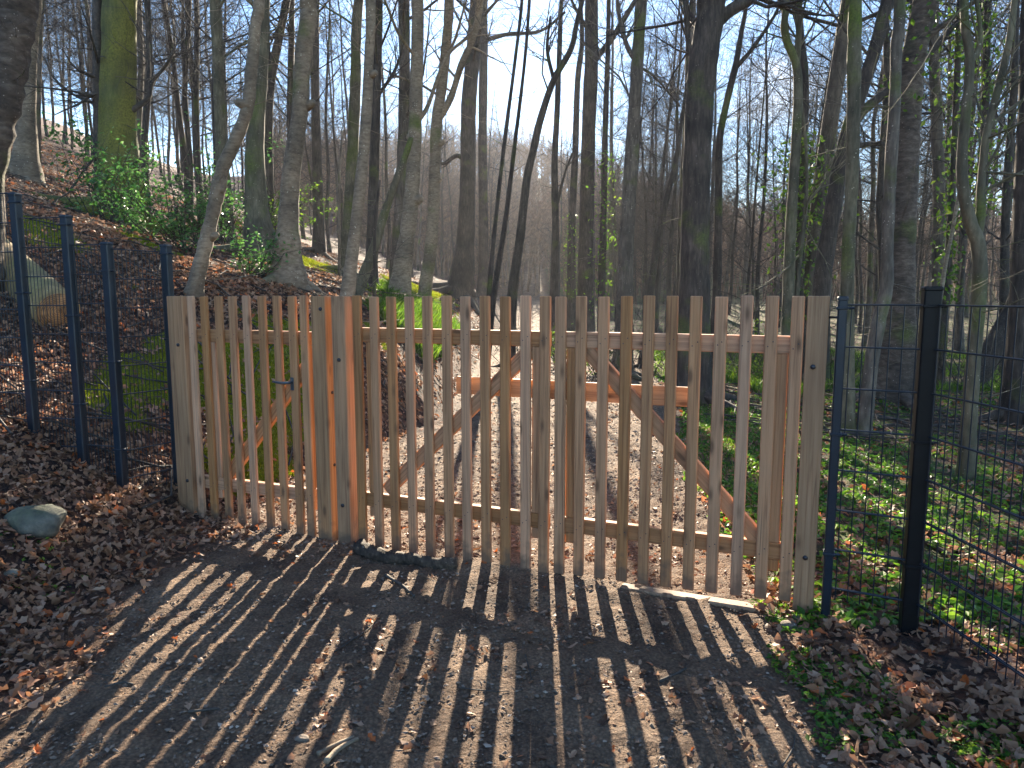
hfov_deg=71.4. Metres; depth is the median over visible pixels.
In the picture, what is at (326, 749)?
stick
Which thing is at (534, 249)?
wood
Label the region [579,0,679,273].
bare tree
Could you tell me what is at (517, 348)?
scrub
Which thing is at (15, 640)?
fallen leaves
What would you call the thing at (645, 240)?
bare tree
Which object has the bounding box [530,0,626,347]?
forest tree
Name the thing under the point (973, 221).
forked tree
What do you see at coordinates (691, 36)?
bare tree
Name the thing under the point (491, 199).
bare tree
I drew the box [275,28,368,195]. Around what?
bare tree
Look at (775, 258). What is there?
bare tree
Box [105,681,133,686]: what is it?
stick
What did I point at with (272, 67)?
forest tree
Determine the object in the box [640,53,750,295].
bare tree
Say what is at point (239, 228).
holly bush
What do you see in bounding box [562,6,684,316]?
bare tree
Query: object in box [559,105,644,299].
bare tree
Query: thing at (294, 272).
beech tree
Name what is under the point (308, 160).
bare tree
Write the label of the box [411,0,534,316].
forest tree
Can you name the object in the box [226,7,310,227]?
bare tree
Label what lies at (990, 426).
fallen branch
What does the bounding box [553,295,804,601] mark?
double gate leaf
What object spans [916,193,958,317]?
sapling
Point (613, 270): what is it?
bare tree
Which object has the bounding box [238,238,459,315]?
moss
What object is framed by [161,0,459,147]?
bare tree
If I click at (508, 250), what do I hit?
bare tree
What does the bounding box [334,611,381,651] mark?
stick
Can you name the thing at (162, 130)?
bare tree
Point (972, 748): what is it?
ground cover
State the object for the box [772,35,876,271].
bare tree
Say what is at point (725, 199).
bare tree
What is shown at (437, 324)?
grass
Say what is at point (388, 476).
fallen leaves
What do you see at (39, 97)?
forest tree
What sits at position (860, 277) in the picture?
bare tree
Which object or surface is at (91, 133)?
bare tree
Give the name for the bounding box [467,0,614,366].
leaning tree
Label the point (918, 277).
bare tree
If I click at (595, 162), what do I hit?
bare tree
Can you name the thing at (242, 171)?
bare tree
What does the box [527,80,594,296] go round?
bare tree
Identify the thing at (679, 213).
forest tree
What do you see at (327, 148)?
bare tree
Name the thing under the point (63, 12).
bare tree
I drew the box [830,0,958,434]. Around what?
beech tree
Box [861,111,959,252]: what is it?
bare tree
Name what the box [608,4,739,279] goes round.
bare tree
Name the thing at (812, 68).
bare tree
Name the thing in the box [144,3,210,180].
bare tree
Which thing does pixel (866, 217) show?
bare tree
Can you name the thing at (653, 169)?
bare tree
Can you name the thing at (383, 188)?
bare tree
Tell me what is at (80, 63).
bare tree
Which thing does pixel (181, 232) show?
holly bush
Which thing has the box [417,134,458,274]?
bare tree
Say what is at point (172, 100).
bare tree
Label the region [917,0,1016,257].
bare tree
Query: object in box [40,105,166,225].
holly bush
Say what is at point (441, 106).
beech tree
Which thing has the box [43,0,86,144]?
bare tree
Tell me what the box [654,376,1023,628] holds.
ground cover
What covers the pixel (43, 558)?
ground cover
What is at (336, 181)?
bare tree
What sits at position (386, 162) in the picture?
bare tree
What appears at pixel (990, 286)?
bare tree
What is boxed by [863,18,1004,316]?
bare tree
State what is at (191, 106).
bare tree
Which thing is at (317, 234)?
forest tree
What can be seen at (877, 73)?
bare tree
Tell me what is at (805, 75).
forest tree
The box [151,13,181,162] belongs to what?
bare tree
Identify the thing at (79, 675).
stick
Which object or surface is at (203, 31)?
bare tree
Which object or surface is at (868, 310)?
bare tree
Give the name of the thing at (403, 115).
forest tree
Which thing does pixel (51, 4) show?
bare tree
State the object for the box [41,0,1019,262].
sky
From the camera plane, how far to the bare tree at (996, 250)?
14.92 m
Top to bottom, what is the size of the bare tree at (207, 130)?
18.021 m
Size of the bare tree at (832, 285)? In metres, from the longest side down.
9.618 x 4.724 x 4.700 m
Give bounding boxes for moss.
[23,215,386,496]
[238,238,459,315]
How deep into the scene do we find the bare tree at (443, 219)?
64.32 m
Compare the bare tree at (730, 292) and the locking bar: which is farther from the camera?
the bare tree at (730, 292)
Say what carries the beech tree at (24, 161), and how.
on the ground at (620, 725)
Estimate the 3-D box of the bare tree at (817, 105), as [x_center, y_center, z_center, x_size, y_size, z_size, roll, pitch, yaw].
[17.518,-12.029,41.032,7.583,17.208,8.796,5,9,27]
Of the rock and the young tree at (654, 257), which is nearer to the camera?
the rock
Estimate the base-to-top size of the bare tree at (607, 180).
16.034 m
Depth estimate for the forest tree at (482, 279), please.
34.74 m
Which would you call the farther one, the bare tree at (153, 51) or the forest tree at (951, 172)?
the bare tree at (153, 51)
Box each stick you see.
[49,673,114,684]
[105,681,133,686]
[188,707,219,712]
[316,735,354,756]
[323,737,358,764]
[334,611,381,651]
[384,573,414,596]
[459,687,509,691]
[525,653,532,681]
[659,667,686,682]
[781,735,794,766]
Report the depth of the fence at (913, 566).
3.28 m
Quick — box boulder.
[3,237,79,326]
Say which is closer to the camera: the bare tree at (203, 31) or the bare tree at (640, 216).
the bare tree at (203, 31)
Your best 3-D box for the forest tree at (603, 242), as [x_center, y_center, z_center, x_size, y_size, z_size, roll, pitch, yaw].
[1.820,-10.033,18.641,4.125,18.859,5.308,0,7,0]
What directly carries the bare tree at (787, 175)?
on the ground at (620, 725)
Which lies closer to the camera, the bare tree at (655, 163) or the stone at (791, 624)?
the stone at (791, 624)
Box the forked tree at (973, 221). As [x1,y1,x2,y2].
[870,0,1023,479]
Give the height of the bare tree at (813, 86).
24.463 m
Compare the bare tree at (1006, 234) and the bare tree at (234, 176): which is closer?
the bare tree at (1006, 234)
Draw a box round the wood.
[235,103,1012,302]
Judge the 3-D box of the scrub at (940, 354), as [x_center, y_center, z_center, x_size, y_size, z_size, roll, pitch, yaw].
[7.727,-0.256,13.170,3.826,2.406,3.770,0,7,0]
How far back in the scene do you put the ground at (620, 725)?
3.37 m
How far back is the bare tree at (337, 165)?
29.76 m
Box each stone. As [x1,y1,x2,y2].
[3,568,18,576]
[294,734,309,741]
[780,620,797,630]
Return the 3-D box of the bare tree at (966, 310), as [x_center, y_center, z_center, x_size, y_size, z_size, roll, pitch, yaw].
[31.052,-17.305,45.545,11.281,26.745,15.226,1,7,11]
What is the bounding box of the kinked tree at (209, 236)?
[99,0,343,297]
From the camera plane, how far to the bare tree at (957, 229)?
42.09 m
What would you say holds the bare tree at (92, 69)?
on the ground at (620, 725)
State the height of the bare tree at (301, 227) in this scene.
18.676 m
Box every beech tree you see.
[6,0,78,191]
[187,0,325,295]
[314,0,511,297]
[320,0,449,326]
[324,0,522,296]
[763,0,968,433]
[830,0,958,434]
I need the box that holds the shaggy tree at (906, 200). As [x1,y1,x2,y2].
[786,0,973,421]
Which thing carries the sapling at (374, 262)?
on the ground at (620, 725)
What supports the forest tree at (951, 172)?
on the ground at (620, 725)
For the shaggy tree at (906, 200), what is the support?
on the ground at (620, 725)
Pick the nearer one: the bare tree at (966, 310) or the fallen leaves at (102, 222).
the fallen leaves at (102, 222)
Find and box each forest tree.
[36,0,156,177]
[179,0,310,274]
[188,0,348,243]
[190,0,316,229]
[233,0,362,262]
[276,0,391,274]
[316,0,440,286]
[343,0,485,280]
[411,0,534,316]
[442,0,565,322]
[509,0,650,352]
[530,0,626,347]
[544,0,713,382]
[556,0,604,331]
[564,0,634,331]
[650,0,778,295]
[710,0,828,387]
[725,0,879,402]
[748,0,863,382]
[883,0,1018,385]
[936,0,1018,372]
[960,0,1023,425]
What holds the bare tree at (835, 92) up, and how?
on the ground at (620, 725)
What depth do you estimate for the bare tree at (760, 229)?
22.13 m
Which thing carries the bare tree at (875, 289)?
on the ground at (620, 725)
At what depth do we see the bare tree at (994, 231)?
19.92 m
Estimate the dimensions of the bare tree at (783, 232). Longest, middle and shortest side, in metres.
16.690 x 6.564 x 5.857 m
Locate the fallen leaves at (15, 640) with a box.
[0,197,421,727]
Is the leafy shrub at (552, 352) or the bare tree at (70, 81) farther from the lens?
the bare tree at (70, 81)
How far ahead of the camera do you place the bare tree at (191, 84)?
25.15 m
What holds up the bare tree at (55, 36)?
on the ground at (620, 725)
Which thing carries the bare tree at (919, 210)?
on the ground at (620, 725)
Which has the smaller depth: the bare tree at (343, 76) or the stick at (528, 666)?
the stick at (528, 666)
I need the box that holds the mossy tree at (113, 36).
[22,0,215,238]
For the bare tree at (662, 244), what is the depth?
27.24 m
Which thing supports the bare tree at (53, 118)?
on the ground at (620, 725)
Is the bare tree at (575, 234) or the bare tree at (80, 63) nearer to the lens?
the bare tree at (80, 63)
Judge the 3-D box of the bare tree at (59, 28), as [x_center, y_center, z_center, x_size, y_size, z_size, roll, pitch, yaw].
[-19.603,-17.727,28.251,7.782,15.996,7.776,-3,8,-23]
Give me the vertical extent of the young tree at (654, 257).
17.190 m
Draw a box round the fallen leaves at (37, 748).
[1,533,875,767]
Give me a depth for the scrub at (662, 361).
14.90 m
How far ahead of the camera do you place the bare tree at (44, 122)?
41.18 m
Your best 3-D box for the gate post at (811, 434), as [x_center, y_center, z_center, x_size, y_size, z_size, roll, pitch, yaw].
[1.490,0.427,3.565,0.097,1.722,0.124,3,8,22]
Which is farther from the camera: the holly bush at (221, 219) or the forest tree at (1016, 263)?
the holly bush at (221, 219)
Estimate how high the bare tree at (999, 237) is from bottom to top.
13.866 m
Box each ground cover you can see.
[0,531,88,655]
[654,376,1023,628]
[747,596,1023,767]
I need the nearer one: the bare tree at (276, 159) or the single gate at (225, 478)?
the single gate at (225, 478)
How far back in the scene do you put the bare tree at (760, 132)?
19.57 m
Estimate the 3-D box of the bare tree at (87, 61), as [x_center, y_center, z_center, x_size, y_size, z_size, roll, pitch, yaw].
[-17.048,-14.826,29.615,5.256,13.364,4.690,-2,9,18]
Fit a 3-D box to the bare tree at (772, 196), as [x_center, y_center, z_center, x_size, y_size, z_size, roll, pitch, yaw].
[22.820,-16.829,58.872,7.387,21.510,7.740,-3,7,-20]
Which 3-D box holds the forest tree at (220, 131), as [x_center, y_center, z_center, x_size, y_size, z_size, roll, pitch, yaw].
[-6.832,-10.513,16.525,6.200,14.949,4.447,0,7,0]
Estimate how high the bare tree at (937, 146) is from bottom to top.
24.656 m
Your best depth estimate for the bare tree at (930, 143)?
48.91 m
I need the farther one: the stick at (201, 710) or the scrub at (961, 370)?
the scrub at (961, 370)
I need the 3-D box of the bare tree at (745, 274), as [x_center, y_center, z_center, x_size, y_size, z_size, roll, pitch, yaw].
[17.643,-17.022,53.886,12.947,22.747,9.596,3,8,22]
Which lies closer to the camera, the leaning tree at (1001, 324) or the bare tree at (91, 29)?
the leaning tree at (1001, 324)
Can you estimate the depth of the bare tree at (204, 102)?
58.70 m
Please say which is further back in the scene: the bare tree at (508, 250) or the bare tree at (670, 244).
the bare tree at (508, 250)
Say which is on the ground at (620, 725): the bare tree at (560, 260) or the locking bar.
the bare tree at (560, 260)
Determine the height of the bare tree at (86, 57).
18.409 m
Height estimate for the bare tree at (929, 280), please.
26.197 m
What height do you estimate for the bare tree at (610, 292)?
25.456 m
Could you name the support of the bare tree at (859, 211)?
on the ground at (620, 725)
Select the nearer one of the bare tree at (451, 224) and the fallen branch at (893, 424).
the fallen branch at (893, 424)
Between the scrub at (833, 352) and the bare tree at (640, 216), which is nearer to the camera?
the scrub at (833, 352)
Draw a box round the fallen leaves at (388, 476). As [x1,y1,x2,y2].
[160,362,752,558]
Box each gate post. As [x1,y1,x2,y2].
[167,296,198,514]
[310,296,337,539]
[331,296,357,542]
[792,296,829,611]
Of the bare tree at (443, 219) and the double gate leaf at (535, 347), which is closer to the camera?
the double gate leaf at (535, 347)
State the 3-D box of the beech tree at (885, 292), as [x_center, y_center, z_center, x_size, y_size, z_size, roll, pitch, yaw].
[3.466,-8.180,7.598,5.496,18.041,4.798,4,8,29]
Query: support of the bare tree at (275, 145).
on the ground at (620, 725)
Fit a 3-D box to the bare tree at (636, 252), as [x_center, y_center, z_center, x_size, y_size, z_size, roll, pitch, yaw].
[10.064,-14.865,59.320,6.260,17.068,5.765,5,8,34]
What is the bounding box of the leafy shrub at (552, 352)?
[551,323,574,361]
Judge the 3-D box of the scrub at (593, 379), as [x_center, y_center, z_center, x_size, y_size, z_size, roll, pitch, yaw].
[1.188,-0.653,12.701,4.177,2.331,5.076,4,8,30]
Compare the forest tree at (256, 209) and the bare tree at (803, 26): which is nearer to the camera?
the forest tree at (256, 209)
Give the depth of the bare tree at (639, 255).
37.82 m
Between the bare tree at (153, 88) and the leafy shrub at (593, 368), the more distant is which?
the bare tree at (153, 88)
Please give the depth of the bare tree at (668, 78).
52.14 m
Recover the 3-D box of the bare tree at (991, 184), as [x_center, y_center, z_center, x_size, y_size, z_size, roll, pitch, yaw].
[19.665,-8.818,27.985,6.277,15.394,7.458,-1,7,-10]
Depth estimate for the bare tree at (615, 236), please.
39.61 m
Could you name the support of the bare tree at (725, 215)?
on the ground at (620, 725)
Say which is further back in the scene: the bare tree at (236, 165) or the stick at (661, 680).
the bare tree at (236, 165)
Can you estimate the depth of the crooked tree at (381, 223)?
11.50 m
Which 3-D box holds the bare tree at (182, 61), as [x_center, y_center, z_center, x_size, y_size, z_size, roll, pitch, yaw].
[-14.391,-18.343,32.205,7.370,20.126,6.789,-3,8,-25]
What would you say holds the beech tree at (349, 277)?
on the ground at (620, 725)
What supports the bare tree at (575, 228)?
on the ground at (620, 725)
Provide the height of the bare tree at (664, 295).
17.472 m
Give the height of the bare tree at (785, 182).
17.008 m
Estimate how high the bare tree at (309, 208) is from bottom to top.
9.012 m
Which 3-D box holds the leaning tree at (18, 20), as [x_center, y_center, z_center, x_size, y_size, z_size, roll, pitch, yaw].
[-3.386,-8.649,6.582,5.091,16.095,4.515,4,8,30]
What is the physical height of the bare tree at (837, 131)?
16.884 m
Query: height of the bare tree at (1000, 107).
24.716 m
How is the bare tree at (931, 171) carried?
on the ground at (620, 725)
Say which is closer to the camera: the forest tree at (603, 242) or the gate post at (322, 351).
the gate post at (322, 351)
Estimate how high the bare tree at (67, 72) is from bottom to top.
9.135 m
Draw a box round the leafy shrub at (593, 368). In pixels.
[574,331,612,375]
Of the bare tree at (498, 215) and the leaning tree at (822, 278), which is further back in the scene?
the bare tree at (498, 215)
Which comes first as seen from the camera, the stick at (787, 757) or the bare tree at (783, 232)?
the stick at (787, 757)
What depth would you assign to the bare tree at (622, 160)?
52.99 m
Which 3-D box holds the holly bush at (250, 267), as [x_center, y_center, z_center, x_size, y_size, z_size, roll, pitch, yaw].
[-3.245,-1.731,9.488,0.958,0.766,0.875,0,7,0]
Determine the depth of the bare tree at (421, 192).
55.31 m
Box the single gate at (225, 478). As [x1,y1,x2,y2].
[186,295,317,536]
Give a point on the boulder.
(43, 292)
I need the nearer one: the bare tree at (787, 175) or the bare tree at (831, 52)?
the bare tree at (831, 52)
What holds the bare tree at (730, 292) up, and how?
on the ground at (620, 725)
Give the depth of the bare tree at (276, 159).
30.34 m
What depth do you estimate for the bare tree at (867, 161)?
21.19 m
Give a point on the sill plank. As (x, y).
(732, 604)
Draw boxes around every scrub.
[453,281,670,382]
[456,276,574,352]
[588,274,780,371]
[633,259,868,388]
[735,287,954,385]
[830,320,1001,388]
[916,276,1005,391]
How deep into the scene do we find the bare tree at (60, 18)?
27.04 m
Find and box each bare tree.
[15,0,91,129]
[41,0,90,139]
[41,0,92,149]
[41,0,189,131]
[41,4,80,137]
[42,0,81,67]
[42,0,209,96]
[42,0,287,166]
[42,2,82,134]
[42,10,87,143]
[43,0,67,41]
[43,0,83,38]
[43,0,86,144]
[43,0,211,91]
[43,1,74,100]
[43,1,90,46]
[43,1,157,155]
[43,3,188,117]
[44,0,86,140]
[44,4,84,138]
[44,4,166,87]
[45,0,91,26]
[47,7,92,155]
[50,0,156,142]
[50,0,169,133]
[54,0,202,115]
[54,0,325,210]
[67,0,291,212]
[70,0,211,177]
[77,1,245,191]
[81,0,239,187]
[136,0,318,220]
[136,0,396,231]
[137,0,242,195]
[137,30,205,183]
[142,0,318,219]
[143,0,280,208]
[144,0,285,159]
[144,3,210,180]
[145,22,181,175]
[150,0,208,184]
[150,0,286,159]
[150,3,211,148]
[151,0,238,183]
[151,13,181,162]
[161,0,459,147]
[162,1,245,210]
[167,1,245,194]
[170,18,228,186]
[171,0,210,151]
[192,2,278,207]
[200,42,244,196]
[226,0,346,239]
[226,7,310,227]
[227,85,244,197]
[232,64,310,202]
[232,110,244,191]
[235,13,331,186]
[236,4,362,180]
[270,2,381,229]
[273,12,337,186]
[274,0,395,252]
[274,0,422,198]
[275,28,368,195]
[276,0,382,228]
[278,0,396,238]
[300,3,389,203]
[301,0,458,269]
[301,111,332,235]
[324,143,343,237]
[326,2,477,277]
[361,49,396,214]
[362,58,398,255]
[365,53,459,270]
[417,52,478,279]
[417,68,476,255]
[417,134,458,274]
[422,136,458,277]
[454,79,549,274]
[456,67,520,253]
[474,130,527,282]
[474,145,538,297]
[475,205,492,275]
[519,0,874,194]
[527,0,720,320]
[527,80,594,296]
[537,119,594,268]
[545,232,566,284]
[546,147,614,282]
[549,176,613,291]
[559,47,676,321]
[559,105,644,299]
[560,186,579,283]
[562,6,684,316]
[564,84,639,269]
[576,92,667,303]
[576,93,620,285]
[576,131,619,296]
[576,160,641,302]
[577,0,678,294]
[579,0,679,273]
[579,0,782,332]
[593,44,675,259]
[593,150,619,277]
[594,0,713,294]
[595,0,750,332]
[595,111,664,304]
[596,6,743,304]
[598,41,741,294]
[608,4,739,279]
[609,0,740,232]
[609,184,675,305]
[613,3,731,295]
[617,8,737,268]
[617,105,659,275]
[618,5,762,245]
[619,122,658,272]
[620,85,678,303]
[633,182,673,290]
[637,33,758,281]
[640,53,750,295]
[644,0,1020,285]
[660,0,782,282]
[663,0,874,331]
[664,55,767,289]
[709,99,763,283]
[710,0,875,357]
[710,32,782,314]
[710,43,781,296]
[711,0,925,245]
[711,39,784,318]
[712,14,827,327]
[718,9,787,305]
[722,0,1020,189]
[722,0,1020,285]
[722,64,882,334]
[722,109,773,269]
[725,84,791,295]
[727,0,932,254]
[736,39,822,295]
[739,1,1016,346]
[740,176,785,292]
[742,17,869,238]
[744,41,860,266]
[745,22,875,236]
[752,27,875,248]
[755,57,840,270]
[757,58,837,258]
[758,0,1020,380]
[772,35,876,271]
[782,0,1001,291]
[783,2,876,273]
[785,10,977,312]
[786,14,989,318]
[805,8,919,332]
[808,0,1020,349]
[808,0,1020,376]
[816,2,893,323]
[831,249,841,305]
[835,0,1012,295]
[838,112,875,292]
[843,0,1020,251]
[858,9,994,275]
[858,140,955,278]
[859,1,1016,220]
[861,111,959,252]
[862,33,1001,255]
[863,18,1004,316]
[868,47,993,239]
[869,1,1020,226]
[875,0,1015,285]
[880,1,1014,351]
[916,77,973,322]
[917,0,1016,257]
[917,3,1019,315]
[918,90,989,270]
[921,1,1019,237]
[921,1,1020,316]
[925,9,1017,198]
[944,138,1014,307]
[969,86,1015,309]
[970,135,1015,276]
[987,213,1011,289]
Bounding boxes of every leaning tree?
[0,0,47,319]
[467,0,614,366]
[763,0,991,380]
[917,272,1008,386]
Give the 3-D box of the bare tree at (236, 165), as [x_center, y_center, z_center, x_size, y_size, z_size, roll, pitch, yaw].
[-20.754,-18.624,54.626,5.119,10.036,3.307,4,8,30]
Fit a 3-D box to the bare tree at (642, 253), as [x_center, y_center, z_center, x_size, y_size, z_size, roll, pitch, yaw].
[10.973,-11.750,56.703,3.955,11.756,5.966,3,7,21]
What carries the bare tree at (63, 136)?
on the ground at (620, 725)
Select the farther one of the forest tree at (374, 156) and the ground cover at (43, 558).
the forest tree at (374, 156)
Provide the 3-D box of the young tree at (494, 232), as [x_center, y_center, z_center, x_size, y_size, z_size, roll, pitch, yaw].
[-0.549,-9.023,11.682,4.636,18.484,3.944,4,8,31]
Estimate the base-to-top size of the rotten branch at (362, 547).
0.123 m
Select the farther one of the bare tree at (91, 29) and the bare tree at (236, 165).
the bare tree at (236, 165)
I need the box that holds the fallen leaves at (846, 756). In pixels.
[743,555,1023,767]
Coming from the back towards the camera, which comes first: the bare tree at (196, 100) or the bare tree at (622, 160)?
the bare tree at (622, 160)
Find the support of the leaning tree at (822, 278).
on the ground at (620, 725)
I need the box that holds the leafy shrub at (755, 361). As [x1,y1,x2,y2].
[751,310,806,380]
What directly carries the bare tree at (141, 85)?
on the ground at (620, 725)
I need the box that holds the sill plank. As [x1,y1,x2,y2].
[620,583,757,611]
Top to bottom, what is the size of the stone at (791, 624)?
0.050 m
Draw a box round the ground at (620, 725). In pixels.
[0,117,1023,767]
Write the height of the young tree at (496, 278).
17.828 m
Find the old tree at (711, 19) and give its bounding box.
[579,0,846,415]
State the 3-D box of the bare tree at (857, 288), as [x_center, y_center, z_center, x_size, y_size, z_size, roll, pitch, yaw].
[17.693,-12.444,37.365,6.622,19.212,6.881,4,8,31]
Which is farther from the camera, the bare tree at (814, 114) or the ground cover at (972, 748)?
the bare tree at (814, 114)
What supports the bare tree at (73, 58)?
on the ground at (620, 725)
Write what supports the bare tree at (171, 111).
on the ground at (620, 725)
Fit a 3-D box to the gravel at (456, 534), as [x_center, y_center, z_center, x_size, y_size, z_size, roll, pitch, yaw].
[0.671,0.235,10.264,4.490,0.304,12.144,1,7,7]
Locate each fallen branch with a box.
[855,413,959,426]
[873,423,933,433]
[934,408,1019,442]
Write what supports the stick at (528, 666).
on the ground at (620, 725)
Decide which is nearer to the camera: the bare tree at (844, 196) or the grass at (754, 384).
the grass at (754, 384)
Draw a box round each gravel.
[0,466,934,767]
[176,366,730,549]
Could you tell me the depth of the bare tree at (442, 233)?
57.61 m
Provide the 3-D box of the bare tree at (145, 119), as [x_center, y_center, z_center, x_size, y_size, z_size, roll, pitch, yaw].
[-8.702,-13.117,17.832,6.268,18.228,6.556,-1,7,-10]
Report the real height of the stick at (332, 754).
0.022 m
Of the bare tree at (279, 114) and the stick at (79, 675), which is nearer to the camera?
the stick at (79, 675)
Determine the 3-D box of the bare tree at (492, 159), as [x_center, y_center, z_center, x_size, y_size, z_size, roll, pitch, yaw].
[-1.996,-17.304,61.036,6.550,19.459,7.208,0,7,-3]
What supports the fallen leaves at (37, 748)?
on the ground at (620, 725)
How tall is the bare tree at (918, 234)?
19.231 m
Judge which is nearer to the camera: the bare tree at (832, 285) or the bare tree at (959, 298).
the bare tree at (959, 298)
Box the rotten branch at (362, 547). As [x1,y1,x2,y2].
[352,538,457,569]
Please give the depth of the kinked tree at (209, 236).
8.01 m
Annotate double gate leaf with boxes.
[352,295,551,572]
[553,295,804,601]
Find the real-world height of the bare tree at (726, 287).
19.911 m
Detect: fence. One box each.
[0,192,177,489]
[821,286,1023,685]
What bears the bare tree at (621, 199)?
on the ground at (620, 725)
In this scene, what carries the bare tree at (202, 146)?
on the ground at (620, 725)
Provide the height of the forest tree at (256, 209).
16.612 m
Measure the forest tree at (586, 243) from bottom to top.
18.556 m
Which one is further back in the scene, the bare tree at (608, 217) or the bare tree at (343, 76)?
the bare tree at (608, 217)
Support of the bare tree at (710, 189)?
on the ground at (620, 725)
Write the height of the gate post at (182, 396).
1.662 m
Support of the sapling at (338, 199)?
on the ground at (620, 725)
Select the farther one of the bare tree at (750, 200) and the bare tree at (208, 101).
the bare tree at (750, 200)
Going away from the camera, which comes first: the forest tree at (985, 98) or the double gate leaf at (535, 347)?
the double gate leaf at (535, 347)
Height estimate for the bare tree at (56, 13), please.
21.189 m
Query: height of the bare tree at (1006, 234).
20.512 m
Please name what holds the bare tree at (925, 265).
on the ground at (620, 725)
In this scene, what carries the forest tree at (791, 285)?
on the ground at (620, 725)
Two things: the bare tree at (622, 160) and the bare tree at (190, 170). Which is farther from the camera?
the bare tree at (622, 160)
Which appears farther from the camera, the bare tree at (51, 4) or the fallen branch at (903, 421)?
the bare tree at (51, 4)
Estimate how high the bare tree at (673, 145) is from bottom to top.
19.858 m
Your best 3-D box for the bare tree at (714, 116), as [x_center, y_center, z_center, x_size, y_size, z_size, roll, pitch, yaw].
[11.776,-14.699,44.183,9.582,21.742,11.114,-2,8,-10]
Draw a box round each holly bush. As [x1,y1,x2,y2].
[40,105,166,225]
[76,135,254,255]
[139,111,284,244]
[189,173,337,240]
[221,227,301,275]
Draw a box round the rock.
[3,504,66,537]
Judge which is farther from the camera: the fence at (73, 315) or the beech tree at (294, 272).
the beech tree at (294, 272)
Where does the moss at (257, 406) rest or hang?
on the ground at (620, 725)
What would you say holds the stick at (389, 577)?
on the ground at (620, 725)
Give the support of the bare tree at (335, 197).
on the ground at (620, 725)
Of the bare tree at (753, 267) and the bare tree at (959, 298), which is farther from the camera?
the bare tree at (753, 267)
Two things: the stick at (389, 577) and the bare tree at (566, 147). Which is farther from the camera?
the bare tree at (566, 147)
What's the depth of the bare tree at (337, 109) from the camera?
43.04 m
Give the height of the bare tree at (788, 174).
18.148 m
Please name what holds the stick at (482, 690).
on the ground at (620, 725)
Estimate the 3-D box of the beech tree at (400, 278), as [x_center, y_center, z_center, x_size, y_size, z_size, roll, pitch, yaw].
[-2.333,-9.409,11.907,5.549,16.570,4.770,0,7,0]
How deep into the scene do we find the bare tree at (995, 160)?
50.03 m
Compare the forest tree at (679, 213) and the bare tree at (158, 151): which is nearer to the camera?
the forest tree at (679, 213)
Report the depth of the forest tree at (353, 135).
18.26 m
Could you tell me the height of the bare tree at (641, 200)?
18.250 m
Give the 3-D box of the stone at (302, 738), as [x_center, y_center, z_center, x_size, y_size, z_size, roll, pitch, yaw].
[-0.762,1.289,2.582,0.059,0.036,0.043,0,7,0]
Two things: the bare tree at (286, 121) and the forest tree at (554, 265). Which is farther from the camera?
the bare tree at (286, 121)
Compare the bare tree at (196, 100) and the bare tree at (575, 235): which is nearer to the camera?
the bare tree at (196, 100)
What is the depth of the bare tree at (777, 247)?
52.61 m
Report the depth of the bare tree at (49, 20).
30.54 m
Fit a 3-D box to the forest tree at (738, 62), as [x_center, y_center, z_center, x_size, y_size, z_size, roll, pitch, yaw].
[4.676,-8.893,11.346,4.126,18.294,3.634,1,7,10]
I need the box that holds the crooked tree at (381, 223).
[327,136,423,301]
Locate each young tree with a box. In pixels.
[407,0,567,353]
[466,0,584,306]
[614,0,727,368]
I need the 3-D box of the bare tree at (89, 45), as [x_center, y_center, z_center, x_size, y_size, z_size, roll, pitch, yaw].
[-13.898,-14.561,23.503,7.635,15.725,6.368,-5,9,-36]
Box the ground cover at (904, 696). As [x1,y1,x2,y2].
[660,382,1023,767]
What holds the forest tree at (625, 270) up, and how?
on the ground at (620, 725)
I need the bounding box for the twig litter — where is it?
[0,171,1023,509]
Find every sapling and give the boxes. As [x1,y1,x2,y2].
[300,131,391,277]
[318,180,454,304]
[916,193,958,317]
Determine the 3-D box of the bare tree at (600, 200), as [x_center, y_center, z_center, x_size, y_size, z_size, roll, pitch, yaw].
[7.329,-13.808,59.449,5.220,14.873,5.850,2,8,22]
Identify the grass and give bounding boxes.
[362,276,459,362]
[638,347,1000,396]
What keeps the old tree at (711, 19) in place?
on the ground at (620, 725)
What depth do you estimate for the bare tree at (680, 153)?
37.98 m
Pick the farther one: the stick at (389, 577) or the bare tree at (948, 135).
the bare tree at (948, 135)
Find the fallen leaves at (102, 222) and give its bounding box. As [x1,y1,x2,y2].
[5,141,494,421]
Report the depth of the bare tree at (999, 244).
46.12 m
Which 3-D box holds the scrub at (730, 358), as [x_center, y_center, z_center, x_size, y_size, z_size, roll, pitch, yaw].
[3.884,-1.145,13.512,4.692,2.552,4.235,-3,8,-26]
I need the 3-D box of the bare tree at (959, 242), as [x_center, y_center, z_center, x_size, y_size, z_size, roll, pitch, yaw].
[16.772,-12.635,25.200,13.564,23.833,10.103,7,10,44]
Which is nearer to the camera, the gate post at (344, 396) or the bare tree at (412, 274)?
the gate post at (344, 396)
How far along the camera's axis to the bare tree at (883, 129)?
15.78 m
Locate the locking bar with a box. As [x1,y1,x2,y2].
[456,376,687,406]
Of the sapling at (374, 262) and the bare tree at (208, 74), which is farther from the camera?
the bare tree at (208, 74)
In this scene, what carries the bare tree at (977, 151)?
on the ground at (620, 725)
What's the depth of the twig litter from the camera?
8.52 m
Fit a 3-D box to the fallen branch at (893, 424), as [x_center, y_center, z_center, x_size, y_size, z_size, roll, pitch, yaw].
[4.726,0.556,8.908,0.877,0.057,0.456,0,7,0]
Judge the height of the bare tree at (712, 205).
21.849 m
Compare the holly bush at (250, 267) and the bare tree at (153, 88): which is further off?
the bare tree at (153, 88)
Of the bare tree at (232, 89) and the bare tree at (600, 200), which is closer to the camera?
the bare tree at (232, 89)
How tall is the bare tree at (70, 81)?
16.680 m

